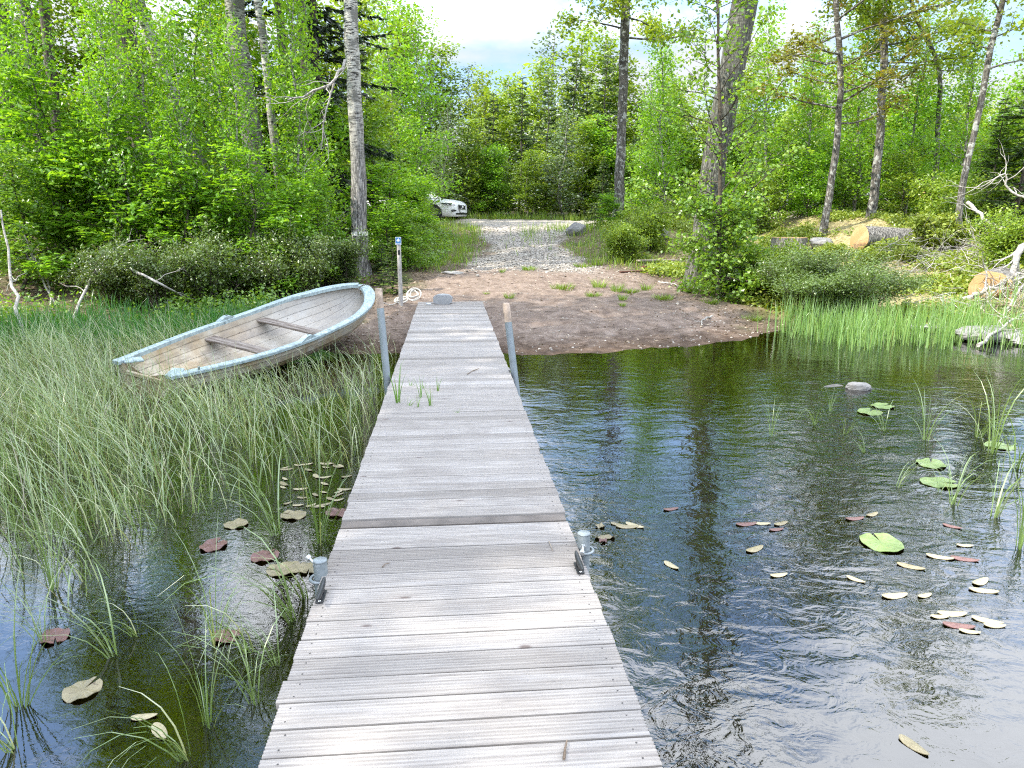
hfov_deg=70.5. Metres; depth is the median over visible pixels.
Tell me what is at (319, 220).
young hazel
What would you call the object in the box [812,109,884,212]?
young hazel
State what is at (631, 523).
floating leaf
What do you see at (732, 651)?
water
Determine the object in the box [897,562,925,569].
floating leaf
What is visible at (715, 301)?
grass tuft
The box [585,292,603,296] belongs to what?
grass tuft
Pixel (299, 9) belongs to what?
young birch
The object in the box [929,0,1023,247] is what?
oak tree
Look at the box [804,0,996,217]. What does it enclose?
oak tree
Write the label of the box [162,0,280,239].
young birch
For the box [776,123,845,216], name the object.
young hazel
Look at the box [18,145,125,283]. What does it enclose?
young hazel
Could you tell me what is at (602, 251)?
verge grass
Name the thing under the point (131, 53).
young birch
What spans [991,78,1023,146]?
young birch
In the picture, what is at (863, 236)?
felled log
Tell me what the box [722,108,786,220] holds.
young hazel
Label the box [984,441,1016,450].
lily pad
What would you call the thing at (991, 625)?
floating leaf
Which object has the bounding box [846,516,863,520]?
floating leaf
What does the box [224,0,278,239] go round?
aspen tree
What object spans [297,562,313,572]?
lily pad
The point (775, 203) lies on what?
young hazel
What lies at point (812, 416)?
sedge tuft
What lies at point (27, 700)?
sedge tuft
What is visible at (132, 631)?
sedge tuft
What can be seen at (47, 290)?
dead branch
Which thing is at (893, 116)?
young hazel
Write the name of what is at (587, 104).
young spruce
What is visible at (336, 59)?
spruce tree
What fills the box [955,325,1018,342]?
rock
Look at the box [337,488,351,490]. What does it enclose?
floating leaf
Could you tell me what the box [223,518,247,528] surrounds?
lily pad
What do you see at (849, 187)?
young hazel
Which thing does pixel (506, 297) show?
grass tuft
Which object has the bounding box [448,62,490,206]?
young birch
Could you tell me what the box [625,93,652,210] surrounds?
young spruce
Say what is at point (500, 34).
sky
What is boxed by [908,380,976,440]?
sedge tuft
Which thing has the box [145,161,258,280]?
young hazel
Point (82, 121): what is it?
young hazel
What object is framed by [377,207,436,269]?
young hazel
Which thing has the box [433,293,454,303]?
grey bag
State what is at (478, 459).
dock section
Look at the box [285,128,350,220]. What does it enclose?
young hazel
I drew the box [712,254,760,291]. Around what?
leafy shrub
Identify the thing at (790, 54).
oak tree
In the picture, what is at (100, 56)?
young birch
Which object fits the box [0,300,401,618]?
sedge bed
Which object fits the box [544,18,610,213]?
young birch
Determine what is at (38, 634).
sedge tuft
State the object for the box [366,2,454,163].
young birch
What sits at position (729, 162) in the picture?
young hazel
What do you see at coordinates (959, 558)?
floating leaf
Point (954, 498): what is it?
sedge tuft
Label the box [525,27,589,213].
young birch
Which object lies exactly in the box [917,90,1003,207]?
young hazel
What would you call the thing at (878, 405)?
lily pad
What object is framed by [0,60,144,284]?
young maple
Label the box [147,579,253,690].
sedge tuft
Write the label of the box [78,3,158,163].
young birch
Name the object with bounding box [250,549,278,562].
lily pad
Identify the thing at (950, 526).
floating leaf
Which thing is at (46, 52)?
dark tree
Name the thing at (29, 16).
dark tree
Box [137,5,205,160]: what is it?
young birch
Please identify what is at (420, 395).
reed shoot
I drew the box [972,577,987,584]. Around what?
floating leaf
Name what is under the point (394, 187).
young maple
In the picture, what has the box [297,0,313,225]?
grey tree
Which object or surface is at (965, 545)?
floating leaf
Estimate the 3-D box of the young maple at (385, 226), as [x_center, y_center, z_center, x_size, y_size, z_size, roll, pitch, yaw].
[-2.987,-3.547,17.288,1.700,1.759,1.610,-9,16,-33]
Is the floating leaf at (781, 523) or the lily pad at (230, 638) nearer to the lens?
the lily pad at (230, 638)
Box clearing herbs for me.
[596,208,1023,324]
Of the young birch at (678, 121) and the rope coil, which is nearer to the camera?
the rope coil
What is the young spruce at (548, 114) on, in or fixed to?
on the ground at (531, 306)
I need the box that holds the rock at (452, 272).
[441,271,463,274]
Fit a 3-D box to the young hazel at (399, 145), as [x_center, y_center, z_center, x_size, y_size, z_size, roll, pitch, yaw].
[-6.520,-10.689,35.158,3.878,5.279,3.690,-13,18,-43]
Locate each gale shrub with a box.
[46,224,174,308]
[104,229,219,312]
[150,215,268,304]
[204,226,306,300]
[245,213,349,294]
[287,226,373,285]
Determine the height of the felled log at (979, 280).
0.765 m
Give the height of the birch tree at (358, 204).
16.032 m
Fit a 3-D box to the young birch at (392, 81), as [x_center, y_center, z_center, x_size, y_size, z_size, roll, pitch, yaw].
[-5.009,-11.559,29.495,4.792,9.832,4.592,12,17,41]
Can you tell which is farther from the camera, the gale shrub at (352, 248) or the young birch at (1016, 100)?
the young birch at (1016, 100)
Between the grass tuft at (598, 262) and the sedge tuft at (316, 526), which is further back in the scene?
the grass tuft at (598, 262)
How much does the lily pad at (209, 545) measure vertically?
0.023 m
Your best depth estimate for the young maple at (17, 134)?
15.72 m
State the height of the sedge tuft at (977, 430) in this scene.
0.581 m
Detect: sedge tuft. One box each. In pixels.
[0,454,156,591]
[0,549,94,731]
[0,563,117,664]
[0,566,67,642]
[0,662,18,753]
[38,651,190,767]
[56,589,138,649]
[130,612,282,728]
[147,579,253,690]
[152,527,295,626]
[157,447,295,535]
[163,609,289,705]
[169,520,299,646]
[172,583,296,666]
[230,537,307,605]
[274,427,368,545]
[754,387,810,435]
[791,402,823,425]
[825,388,843,410]
[826,413,878,433]
[839,429,864,451]
[850,399,893,430]
[896,453,941,487]
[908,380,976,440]
[926,460,955,491]
[932,438,1020,505]
[935,352,1023,453]
[937,391,1023,438]
[949,403,1023,469]
[985,415,1023,549]
[989,429,1023,517]
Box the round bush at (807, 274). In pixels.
[748,244,947,321]
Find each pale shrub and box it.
[813,239,849,260]
[861,248,886,264]
[890,239,925,261]
[904,206,983,250]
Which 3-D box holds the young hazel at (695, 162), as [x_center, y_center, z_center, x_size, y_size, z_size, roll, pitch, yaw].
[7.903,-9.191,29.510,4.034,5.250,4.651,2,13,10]
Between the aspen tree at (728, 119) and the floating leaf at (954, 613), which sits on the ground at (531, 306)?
the aspen tree at (728, 119)
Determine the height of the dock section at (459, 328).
0.276 m
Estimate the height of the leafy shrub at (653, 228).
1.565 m
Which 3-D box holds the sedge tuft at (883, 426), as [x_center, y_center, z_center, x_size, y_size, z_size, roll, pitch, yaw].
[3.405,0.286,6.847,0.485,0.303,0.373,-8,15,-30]
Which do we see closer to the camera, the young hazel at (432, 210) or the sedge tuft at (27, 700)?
the sedge tuft at (27, 700)
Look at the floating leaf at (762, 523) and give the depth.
4.67 m
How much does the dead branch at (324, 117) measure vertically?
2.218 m
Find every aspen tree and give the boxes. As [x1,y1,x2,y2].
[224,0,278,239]
[682,0,757,287]
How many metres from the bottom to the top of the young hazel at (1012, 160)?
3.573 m
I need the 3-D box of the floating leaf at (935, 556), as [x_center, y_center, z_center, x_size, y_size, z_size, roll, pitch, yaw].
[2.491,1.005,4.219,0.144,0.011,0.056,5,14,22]
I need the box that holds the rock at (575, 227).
[565,222,585,235]
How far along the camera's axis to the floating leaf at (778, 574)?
4.00 m
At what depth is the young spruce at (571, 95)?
37.26 m
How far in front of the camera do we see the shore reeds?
11.71 m
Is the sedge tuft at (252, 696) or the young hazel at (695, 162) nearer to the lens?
the sedge tuft at (252, 696)
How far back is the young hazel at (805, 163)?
24.02 m
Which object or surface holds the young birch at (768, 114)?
on the ground at (531, 306)
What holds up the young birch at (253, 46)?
on the ground at (531, 306)
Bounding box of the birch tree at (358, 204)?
[344,0,372,276]
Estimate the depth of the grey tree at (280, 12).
19.36 m
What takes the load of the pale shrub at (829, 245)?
on the ground at (531, 306)
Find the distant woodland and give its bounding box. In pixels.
[0,58,1022,211]
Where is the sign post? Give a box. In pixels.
[395,237,402,305]
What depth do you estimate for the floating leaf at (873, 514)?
4.81 m
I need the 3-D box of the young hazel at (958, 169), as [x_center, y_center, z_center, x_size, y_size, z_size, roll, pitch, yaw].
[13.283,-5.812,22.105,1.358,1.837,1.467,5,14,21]
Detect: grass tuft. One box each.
[504,292,516,298]
[522,265,537,270]
[549,282,575,290]
[573,262,591,267]
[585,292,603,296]
[590,256,605,265]
[591,276,607,287]
[608,283,626,291]
[616,294,628,300]
[622,287,639,293]
[640,283,654,290]
[651,292,673,300]
[700,297,720,304]
[742,314,764,321]
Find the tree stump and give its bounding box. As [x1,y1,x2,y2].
[769,237,807,254]
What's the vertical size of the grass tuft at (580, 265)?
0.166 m
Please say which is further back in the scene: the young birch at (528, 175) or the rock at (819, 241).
the young birch at (528, 175)
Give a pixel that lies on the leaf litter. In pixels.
(426, 272)
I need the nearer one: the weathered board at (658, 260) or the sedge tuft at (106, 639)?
the sedge tuft at (106, 639)
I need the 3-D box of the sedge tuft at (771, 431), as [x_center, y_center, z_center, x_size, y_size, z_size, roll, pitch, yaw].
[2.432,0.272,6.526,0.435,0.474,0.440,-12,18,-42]
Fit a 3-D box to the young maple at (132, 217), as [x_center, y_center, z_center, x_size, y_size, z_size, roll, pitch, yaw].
[-8.010,-3.750,14.501,2.304,3.717,2.637,-4,14,-18]
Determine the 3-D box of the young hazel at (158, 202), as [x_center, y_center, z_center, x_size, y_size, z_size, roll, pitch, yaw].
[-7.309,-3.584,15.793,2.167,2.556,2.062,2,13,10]
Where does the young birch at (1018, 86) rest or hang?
on the ground at (531, 306)
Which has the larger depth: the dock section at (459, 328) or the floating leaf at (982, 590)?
the dock section at (459, 328)
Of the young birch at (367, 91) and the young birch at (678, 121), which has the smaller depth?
the young birch at (678, 121)
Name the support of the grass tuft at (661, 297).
on the ground at (531, 306)
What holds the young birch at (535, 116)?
on the ground at (531, 306)
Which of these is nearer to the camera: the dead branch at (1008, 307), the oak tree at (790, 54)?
the dead branch at (1008, 307)
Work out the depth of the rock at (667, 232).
21.77 m
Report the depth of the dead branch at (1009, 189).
15.12 m
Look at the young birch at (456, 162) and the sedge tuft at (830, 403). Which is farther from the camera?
the young birch at (456, 162)
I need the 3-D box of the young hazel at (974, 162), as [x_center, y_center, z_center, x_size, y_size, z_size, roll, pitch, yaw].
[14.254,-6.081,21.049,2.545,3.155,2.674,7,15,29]
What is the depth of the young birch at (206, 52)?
25.79 m
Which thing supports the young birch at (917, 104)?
on the ground at (531, 306)
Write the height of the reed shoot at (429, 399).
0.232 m
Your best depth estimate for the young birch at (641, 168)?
35.26 m
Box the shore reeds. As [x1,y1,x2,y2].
[757,269,1023,353]
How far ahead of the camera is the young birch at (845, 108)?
32.90 m
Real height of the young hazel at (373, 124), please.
3.874 m
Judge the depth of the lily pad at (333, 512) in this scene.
4.84 m
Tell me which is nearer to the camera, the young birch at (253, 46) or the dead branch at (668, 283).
the dead branch at (668, 283)
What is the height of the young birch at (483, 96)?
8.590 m
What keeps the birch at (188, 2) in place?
on the ground at (531, 306)
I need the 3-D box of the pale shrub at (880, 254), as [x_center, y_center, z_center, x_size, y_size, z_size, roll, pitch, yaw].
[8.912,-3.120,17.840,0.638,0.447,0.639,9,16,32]
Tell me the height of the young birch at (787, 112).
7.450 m
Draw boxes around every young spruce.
[242,117,281,193]
[328,242,360,284]
[368,240,390,285]
[372,238,412,294]
[380,50,415,184]
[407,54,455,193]
[443,91,476,217]
[460,112,491,215]
[469,93,516,216]
[499,76,541,216]
[526,78,565,216]
[540,54,598,217]
[562,74,599,216]
[577,52,635,215]
[580,157,613,224]
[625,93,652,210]
[688,83,728,216]
[861,58,898,210]
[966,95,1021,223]
[968,76,1023,234]
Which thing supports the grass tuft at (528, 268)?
on the ground at (531, 306)
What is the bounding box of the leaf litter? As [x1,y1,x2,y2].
[0,215,1016,350]
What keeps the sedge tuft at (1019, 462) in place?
on the water
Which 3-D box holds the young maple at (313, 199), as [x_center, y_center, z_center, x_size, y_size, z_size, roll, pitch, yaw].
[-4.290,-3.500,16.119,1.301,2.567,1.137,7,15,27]
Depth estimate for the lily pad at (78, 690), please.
3.03 m
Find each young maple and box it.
[0,10,44,230]
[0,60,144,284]
[39,102,181,274]
[102,23,213,213]
[129,135,245,275]
[205,138,337,294]
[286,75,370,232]
[297,167,354,281]
[332,161,439,253]
[367,198,421,269]
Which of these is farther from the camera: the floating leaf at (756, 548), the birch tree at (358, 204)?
the birch tree at (358, 204)
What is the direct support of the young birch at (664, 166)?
on the ground at (531, 306)
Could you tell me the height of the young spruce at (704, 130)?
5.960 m
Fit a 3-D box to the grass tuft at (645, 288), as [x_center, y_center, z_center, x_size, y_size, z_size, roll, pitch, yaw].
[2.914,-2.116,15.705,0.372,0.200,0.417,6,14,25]
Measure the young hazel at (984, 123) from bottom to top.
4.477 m
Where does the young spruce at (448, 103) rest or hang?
on the ground at (531, 306)
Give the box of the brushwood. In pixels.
[850,199,1023,313]
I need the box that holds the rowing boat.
[112,283,374,398]
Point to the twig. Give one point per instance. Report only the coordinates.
(564, 755)
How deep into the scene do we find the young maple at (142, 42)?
20.00 m
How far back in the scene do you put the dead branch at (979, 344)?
11.25 m
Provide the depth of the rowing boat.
9.62 m
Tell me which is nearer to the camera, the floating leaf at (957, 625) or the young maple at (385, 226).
the floating leaf at (957, 625)
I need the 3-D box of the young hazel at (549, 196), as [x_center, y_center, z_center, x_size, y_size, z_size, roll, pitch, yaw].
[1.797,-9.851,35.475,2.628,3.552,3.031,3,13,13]
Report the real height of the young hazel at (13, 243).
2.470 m
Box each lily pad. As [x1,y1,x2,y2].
[39,628,69,643]
[62,676,102,702]
[199,537,226,551]
[214,629,239,642]
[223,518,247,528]
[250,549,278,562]
[266,561,300,576]
[280,510,305,519]
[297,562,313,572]
[326,507,345,516]
[595,523,604,528]
[595,534,614,538]
[857,408,882,415]
[859,533,903,551]
[871,402,894,408]
[916,458,946,468]
[920,477,957,487]
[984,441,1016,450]
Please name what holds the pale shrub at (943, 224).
on the ground at (531, 306)
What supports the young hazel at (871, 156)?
on the ground at (531, 306)
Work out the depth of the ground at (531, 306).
14.17 m
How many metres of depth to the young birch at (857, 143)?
24.14 m
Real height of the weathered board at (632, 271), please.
0.030 m
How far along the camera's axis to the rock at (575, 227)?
23.74 m
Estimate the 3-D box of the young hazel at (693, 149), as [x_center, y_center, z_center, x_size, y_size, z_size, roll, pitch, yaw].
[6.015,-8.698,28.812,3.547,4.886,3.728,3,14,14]
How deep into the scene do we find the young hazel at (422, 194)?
28.99 m
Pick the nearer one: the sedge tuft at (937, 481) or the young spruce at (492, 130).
the sedge tuft at (937, 481)
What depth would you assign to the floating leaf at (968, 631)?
3.46 m
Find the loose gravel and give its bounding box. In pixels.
[464,224,635,275]
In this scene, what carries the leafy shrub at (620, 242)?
on the ground at (531, 306)
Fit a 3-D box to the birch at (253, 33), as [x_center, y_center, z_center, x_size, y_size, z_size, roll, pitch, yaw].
[-6.775,-7.214,20.941,2.666,6.021,3.051,1,13,6]
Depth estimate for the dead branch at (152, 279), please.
12.37 m
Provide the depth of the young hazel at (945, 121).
27.29 m
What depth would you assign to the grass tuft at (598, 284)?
15.68 m
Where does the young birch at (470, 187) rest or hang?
on the ground at (531, 306)
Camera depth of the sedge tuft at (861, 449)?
6.09 m
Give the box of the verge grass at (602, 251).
[338,209,779,274]
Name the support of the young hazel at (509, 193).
on the ground at (531, 306)
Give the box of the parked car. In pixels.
[367,192,467,219]
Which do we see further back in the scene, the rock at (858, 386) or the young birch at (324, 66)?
the young birch at (324, 66)
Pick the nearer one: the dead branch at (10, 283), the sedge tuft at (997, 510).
the sedge tuft at (997, 510)
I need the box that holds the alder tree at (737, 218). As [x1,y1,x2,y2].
[626,0,813,303]
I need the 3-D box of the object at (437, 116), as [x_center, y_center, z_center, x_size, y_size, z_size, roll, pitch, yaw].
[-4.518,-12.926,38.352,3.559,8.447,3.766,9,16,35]
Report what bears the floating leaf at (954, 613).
on the water
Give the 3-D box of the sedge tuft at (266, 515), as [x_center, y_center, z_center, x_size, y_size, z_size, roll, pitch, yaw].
[-1.719,0.710,4.615,0.621,0.505,0.808,2,13,9]
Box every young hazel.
[0,86,119,214]
[0,142,98,289]
[0,161,91,275]
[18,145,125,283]
[41,87,132,226]
[128,158,221,256]
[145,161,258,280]
[147,84,235,215]
[193,126,250,220]
[247,169,344,287]
[281,180,350,244]
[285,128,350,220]
[331,102,416,230]
[367,109,415,183]
[367,160,410,217]
[367,174,443,248]
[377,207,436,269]
[408,190,442,230]
[412,186,430,212]
[413,130,459,198]
[462,142,512,218]
[474,146,518,216]
[524,145,571,218]
[572,109,632,218]
[594,193,626,224]
[604,143,641,213]
[624,101,705,217]
[659,91,743,212]
[662,200,681,216]
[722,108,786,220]
[722,161,772,232]
[725,131,778,221]
[740,162,793,229]
[751,115,822,217]
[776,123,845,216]
[781,149,838,217]
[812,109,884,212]
[820,162,868,211]
[838,106,917,213]
[864,144,929,216]
[870,85,974,213]
[882,96,978,215]
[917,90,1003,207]
[937,164,973,197]
[953,115,1023,221]
[971,104,1023,222]
[974,84,1023,190]
[975,110,1023,214]
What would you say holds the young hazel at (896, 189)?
on the ground at (531, 306)
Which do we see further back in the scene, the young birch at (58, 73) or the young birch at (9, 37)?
the young birch at (58, 73)
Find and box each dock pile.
[305,554,327,596]
[577,530,594,572]
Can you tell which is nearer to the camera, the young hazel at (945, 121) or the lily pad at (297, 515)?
the lily pad at (297, 515)
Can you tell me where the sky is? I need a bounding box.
[9,0,1023,207]
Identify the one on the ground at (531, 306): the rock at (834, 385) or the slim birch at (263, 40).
the slim birch at (263, 40)
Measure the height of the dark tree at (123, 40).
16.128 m
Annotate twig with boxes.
[563,740,567,759]
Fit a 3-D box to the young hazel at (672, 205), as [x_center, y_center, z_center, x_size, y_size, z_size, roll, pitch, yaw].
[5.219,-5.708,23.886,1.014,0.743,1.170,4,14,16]
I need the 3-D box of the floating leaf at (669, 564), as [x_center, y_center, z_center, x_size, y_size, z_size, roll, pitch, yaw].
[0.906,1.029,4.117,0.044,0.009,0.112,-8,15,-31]
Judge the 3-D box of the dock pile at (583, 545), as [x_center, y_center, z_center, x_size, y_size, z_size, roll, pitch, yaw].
[0.363,1.328,3.687,0.092,1.221,0.144,0,13,0]
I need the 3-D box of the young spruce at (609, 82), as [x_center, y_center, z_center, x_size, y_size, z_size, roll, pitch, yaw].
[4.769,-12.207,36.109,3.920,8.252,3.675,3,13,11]
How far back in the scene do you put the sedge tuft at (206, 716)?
2.83 m
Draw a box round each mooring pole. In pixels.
[375,288,390,394]
[503,303,520,397]
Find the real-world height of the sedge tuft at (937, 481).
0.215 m
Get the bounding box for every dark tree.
[0,2,18,234]
[19,1,47,205]
[38,0,63,205]
[110,0,161,245]
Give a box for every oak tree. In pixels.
[550,0,730,217]
[746,0,951,236]
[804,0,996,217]
[842,0,1001,184]
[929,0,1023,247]
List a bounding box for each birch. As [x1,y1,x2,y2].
[0,0,73,250]
[0,0,80,157]
[0,0,117,275]
[0,138,49,241]
[14,0,96,192]
[42,0,147,201]
[51,0,157,243]
[55,0,181,253]
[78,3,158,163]
[97,0,224,246]
[132,0,252,276]
[135,0,229,226]
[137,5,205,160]
[148,0,269,200]
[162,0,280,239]
[179,0,288,193]
[180,0,274,200]
[193,11,299,261]
[216,18,303,200]
[245,0,349,235]
[252,0,375,235]
[254,0,284,235]
[259,0,378,213]
[319,0,411,192]
[333,0,416,164]
[349,0,447,199]
[362,9,460,198]
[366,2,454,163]
[385,0,469,203]
[389,113,445,188]
[414,34,476,197]
[421,106,479,203]
[436,113,512,216]
[447,63,515,204]
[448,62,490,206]
[481,69,534,214]
[499,52,574,211]
[506,149,553,217]
[516,108,592,219]
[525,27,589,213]
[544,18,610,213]
[553,115,614,218]
[562,27,644,200]
[590,45,653,202]
[612,66,661,192]
[613,46,696,210]
[624,19,697,212]
[624,70,703,211]
[624,138,663,211]
[670,84,700,172]
[724,0,823,226]
[727,29,783,201]
[768,46,846,215]
[769,18,850,216]
[786,52,886,207]
[805,0,925,211]
[861,2,973,215]
[880,43,958,212]
[913,0,1010,199]
[944,75,990,169]
[970,18,1023,210]
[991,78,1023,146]
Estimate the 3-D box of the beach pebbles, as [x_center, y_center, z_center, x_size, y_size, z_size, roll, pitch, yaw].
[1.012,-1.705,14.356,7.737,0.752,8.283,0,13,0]
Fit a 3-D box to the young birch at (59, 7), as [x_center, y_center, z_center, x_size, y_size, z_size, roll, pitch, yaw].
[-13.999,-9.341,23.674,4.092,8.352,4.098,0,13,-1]
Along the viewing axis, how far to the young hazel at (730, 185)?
23.30 m
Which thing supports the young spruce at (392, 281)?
on the ground at (531, 306)
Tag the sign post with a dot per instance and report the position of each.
(399, 265)
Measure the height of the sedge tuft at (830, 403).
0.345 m
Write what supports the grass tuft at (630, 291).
on the ground at (531, 306)
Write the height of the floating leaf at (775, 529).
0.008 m
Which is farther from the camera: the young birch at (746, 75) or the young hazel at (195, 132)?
the young birch at (746, 75)
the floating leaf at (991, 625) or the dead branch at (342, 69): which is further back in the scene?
the dead branch at (342, 69)
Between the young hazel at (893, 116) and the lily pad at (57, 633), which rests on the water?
the lily pad at (57, 633)
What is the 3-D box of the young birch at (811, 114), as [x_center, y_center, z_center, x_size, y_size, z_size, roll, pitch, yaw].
[10.514,-9.191,25.305,3.185,6.819,3.052,12,18,41]
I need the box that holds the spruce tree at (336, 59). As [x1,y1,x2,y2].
[229,0,420,235]
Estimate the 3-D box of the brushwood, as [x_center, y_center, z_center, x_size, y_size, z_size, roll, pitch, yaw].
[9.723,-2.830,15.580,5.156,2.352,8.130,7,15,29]
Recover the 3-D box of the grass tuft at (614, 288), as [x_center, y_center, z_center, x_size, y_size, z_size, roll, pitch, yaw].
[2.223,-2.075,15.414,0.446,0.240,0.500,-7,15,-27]
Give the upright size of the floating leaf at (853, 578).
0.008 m
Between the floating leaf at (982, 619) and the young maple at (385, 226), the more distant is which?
the young maple at (385, 226)
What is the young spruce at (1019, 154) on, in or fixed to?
on the ground at (531, 306)
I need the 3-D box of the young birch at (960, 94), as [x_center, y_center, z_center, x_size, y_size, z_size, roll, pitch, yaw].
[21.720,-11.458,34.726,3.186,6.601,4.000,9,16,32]
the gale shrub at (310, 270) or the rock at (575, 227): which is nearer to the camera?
the gale shrub at (310, 270)
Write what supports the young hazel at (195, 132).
on the ground at (531, 306)
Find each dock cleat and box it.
[315,577,326,603]
[574,550,584,573]
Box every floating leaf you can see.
[130,713,156,720]
[151,722,167,738]
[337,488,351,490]
[616,524,638,528]
[626,522,643,527]
[663,507,677,510]
[664,561,678,568]
[736,522,756,525]
[746,545,762,551]
[756,522,770,524]
[769,528,783,530]
[770,573,787,576]
[774,521,787,525]
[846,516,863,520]
[847,575,865,581]
[866,512,877,516]
[882,592,907,598]
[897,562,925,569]
[899,734,928,754]
[918,593,931,597]
[926,553,953,559]
[931,614,948,618]
[937,610,966,616]
[943,523,961,528]
[943,621,975,628]
[951,555,979,561]
[957,544,973,546]
[959,628,980,633]
[969,587,998,593]
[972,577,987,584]
[972,615,1003,623]
[984,623,1005,627]
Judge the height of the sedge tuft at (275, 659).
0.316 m
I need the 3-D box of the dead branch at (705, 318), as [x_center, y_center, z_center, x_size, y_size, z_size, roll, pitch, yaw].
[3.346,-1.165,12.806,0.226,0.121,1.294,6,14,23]
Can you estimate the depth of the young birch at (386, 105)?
25.96 m
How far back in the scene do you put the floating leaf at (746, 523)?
4.66 m
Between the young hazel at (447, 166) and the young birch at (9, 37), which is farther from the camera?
the young hazel at (447, 166)
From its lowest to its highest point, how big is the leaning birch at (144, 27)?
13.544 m
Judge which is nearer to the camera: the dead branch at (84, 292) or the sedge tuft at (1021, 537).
the sedge tuft at (1021, 537)
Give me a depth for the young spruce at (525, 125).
36.80 m
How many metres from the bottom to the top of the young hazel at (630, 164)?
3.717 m
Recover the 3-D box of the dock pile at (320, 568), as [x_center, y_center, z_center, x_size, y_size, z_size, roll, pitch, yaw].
[-0.890,1.387,3.425,0.113,1.226,0.109,0,13,0]
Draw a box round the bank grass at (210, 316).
[0,287,300,356]
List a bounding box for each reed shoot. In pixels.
[388,363,404,402]
[416,375,423,396]
[424,389,432,405]
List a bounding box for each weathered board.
[619,270,646,272]
[636,259,677,260]
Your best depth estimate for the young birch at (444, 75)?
43.21 m
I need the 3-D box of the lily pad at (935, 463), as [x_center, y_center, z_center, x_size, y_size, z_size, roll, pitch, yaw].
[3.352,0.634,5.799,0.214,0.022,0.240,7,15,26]
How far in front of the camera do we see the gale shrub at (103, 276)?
12.92 m
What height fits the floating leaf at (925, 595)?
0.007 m
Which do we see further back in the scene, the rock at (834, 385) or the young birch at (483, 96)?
the young birch at (483, 96)
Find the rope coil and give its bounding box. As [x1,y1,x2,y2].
[394,288,421,303]
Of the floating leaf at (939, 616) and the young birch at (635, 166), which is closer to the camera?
the floating leaf at (939, 616)
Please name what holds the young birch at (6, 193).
on the ground at (531, 306)
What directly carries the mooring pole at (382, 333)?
in the water
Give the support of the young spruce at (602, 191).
on the ground at (531, 306)
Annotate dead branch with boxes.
[0,210,26,344]
[16,253,53,309]
[17,230,55,305]
[62,229,144,323]
[131,268,191,302]
[254,42,362,144]
[299,82,337,178]
[658,281,678,286]
[695,315,712,325]
[941,139,1023,197]
[950,198,1004,231]
[962,257,1023,300]
[974,278,1023,320]
[976,286,1023,346]
[978,260,1023,308]
[984,280,1023,324]
[990,243,1023,294]
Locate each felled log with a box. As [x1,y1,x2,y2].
[850,226,913,249]
[968,265,1022,300]
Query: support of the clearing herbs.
on the ground at (531, 306)
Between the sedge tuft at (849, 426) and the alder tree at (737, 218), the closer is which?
the sedge tuft at (849, 426)
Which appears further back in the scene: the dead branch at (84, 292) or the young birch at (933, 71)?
the young birch at (933, 71)
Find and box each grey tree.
[274,0,299,209]
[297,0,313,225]
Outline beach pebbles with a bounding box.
[342,267,779,352]
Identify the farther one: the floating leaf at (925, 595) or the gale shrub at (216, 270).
the gale shrub at (216, 270)
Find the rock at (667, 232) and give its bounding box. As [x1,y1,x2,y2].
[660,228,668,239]
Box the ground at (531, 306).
[0,206,1023,358]
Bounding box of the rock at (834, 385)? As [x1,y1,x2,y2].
[824,384,842,386]
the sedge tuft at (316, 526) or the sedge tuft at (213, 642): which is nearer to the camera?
the sedge tuft at (213, 642)
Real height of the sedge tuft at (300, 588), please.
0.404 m
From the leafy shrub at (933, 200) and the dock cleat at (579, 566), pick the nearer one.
the dock cleat at (579, 566)
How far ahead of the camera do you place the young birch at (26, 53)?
14.17 m
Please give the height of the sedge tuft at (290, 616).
0.474 m
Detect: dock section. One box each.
[258,521,662,767]
[340,354,565,528]
[400,301,502,355]
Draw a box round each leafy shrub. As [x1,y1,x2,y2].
[595,219,651,260]
[607,199,676,251]
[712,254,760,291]
[730,236,811,300]
[903,169,1012,224]
[963,203,1023,267]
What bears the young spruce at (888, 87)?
on the ground at (531, 306)
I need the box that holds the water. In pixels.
[0,329,1023,767]
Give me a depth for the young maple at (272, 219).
14.21 m
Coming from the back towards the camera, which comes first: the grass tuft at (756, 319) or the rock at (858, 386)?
the grass tuft at (756, 319)
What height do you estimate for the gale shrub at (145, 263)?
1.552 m
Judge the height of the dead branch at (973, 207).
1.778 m
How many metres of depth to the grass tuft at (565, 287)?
15.30 m
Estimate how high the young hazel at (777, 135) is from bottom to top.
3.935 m
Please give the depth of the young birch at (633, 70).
39.88 m
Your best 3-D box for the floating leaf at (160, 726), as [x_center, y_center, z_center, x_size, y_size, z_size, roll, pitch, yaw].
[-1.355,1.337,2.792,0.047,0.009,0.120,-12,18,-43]
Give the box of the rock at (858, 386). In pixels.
[845,382,871,389]
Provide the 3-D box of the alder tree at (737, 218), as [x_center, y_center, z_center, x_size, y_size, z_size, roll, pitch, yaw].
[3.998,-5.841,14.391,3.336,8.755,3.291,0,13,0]
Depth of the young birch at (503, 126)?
39.82 m
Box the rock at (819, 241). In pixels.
[809,237,832,248]
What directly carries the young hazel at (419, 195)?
on the ground at (531, 306)
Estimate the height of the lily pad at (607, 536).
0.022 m
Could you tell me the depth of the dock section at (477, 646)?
2.64 m
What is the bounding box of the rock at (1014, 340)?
[1005,330,1023,345]
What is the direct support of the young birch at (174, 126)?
on the ground at (531, 306)
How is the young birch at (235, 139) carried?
on the ground at (531, 306)
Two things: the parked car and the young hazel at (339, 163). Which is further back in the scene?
the parked car
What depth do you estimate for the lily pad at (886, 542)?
4.39 m
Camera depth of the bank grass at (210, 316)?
11.32 m
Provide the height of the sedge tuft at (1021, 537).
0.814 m

